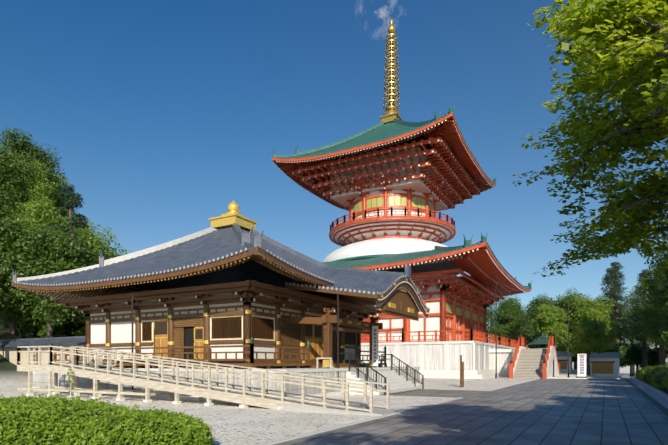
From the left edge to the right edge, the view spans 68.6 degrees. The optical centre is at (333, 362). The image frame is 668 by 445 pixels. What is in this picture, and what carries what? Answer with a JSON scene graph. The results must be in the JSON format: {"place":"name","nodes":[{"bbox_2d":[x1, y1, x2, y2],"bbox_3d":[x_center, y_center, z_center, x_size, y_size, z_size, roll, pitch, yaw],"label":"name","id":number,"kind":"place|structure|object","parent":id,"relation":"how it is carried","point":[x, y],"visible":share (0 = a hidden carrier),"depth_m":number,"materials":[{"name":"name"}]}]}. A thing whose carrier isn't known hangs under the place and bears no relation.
{"place":"outdoors","nodes":[
{"label":"outdoors","id":0,"kind":"place"},
{"bbox_2d":[0,311,666,444],"bbox_3d":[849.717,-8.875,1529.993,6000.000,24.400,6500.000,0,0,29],"label":"ground","id":1,"kind":"structure","parent":0,"point":[232,423],"depth_m":20.45,"materials":[{"name":"grey gravel"}]},
{"bbox_2d":[0,336,84,364],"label":"wall","id":2,"kind":"structure","parent":1,"relation":"on","point":[8,349],"depth_m":46.19,"materials":[{"name":"white paint"}]},
{"bbox_2d":[65,368,72,392],"bbox_3d":[-13.487,1.037,25.014,0.425,1.579,0.468,0,0,29],"label":"sapling","id":3,"kind":"object","parent":1,"relation":"on","point":[68,373],"depth_m":25.02,"materials":[{"name":"green plant"}]},
{"bbox_2d":[0,392,213,444],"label":"bush","id":4,"kind":"object","parent":1,"relation":"on","point":[97,415],"depth_m":8.80,"materials":[{"name":"green plant"}]},
{"bbox_2d":[17,346,401,415],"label":"ramp","id":5,"kind":"structure","parent":1,"relation":"on","point":[243,397],"depth_m":22.08,"materials":[{"name":"wood"}]},
{"bbox_2d":[11,200,429,398],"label":"hall","id":6,"kind":"structure","parent":1,"relation":"on","point":[232,286],"depth_m":30.69,"materials":[{"name":"brown wood"}]},
{"bbox_2d":[0,140,667,377],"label":"tree trunks","id":7,"kind":"object","parent":1,"relation":"on","point":[50,334],"visible":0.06,"depth_m":79.75,"materials":[{"name":"brown plant"}]},
{"bbox_2d":[0,160,620,354],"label":"trees","id":8,"kind":"object","parent":7,"relation":"attached to","point":[591,326],"visible":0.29,"depth_m":78.74,"materials":[{"name":"green plant"}]},
{"bbox_2d":[0,126,667,362],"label":"trees","id":9,"kind":"object","parent":7,"relation":"attached to","point":[37,309],"visible":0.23,"depth_m":52.80,"materials":[{"name":"green plant"}]},
{"bbox_2d":[0,145,667,367],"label":"trees","id":10,"kind":"object","parent":7,"relation":"attached to","point":[10,165],"visible":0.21,"depth_m":60.16,"materials":[{"name":"green plant"}]},
{"bbox_2d":[51,184,658,340],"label":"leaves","id":11,"kind":"object","parent":7,"relation":"attached to","point":[80,220],"visible":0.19,"depth_m":94.06,"materials":[{"name":"green plant"}]},
{"bbox_2d":[272,18,531,378],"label":"pagoda","id":12,"kind":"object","parent":1,"relation":"on","point":[392,182],"visible":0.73,"depth_m":71.61,"materials":[{"name":"wood"}]},
{"bbox_2d":[258,377,667,444],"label":"path edges","id":13,"kind":"object","parent":1,"relation":"on","point":[656,397],"visible":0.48,"depth_m":23.95,"materials":[{"name":"stone"}]},
{"bbox_2d":[460,275,568,386],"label":"poles","id":14,"kind":"object","parent":1,"relation":"on","point":[461,374],"visible":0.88,"depth_m":56.58,"materials":[{"name":"metal"}]},
{"bbox_2d":[489,331,559,378],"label":"staircase","id":15,"kind":"structure","parent":1,"relation":"on","point":[538,361],"depth_m":61.08,"materials":[{"name":"stone"}]},
{"bbox_2d":[576,354,587,377],"bbox_3d":[28.338,0.400,55.997,1.200,2.850,0.600,0,0,29],"label":"sign","id":16,"kind":"object","parent":1,"relation":"on","point":[581,365],"visible":0.96,"depth_m":55.96,"materials":[{"name":"metal"}]},
{"bbox_2d":[557,351,623,377],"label":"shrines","id":17,"kind":"object","parent":1,"relation":"on","point":[605,365],"visible":0.58,"depth_m":84.02,"materials":[{"name":"stone"}]},
{"bbox_2d":[635,365,667,389],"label":"hedge","id":18,"kind":"object","parent":1,"relation":"on","point":[640,372],"depth_m":36.64,"materials":[{"name":"green plant"}]},
{"bbox_2d":[0,0,667,362],"label":"sky","id":19,"kind":"structure","parent":0,"point":[163,115],"materials":[{"name":"blue"}]},
{"bbox_2d":[272,378,667,444],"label":"paving","id":20,"kind":"structure","parent":0,"point":[551,411],"depth_m":15.46,"materials":[{"name":"grey stone"}]},
{"bbox_2d":[512,0,667,297],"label":"maple","id":21,"kind":"object","parent":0,"point":[597,20],"depth_m":6.37,"materials":[{"name":"green plant"}]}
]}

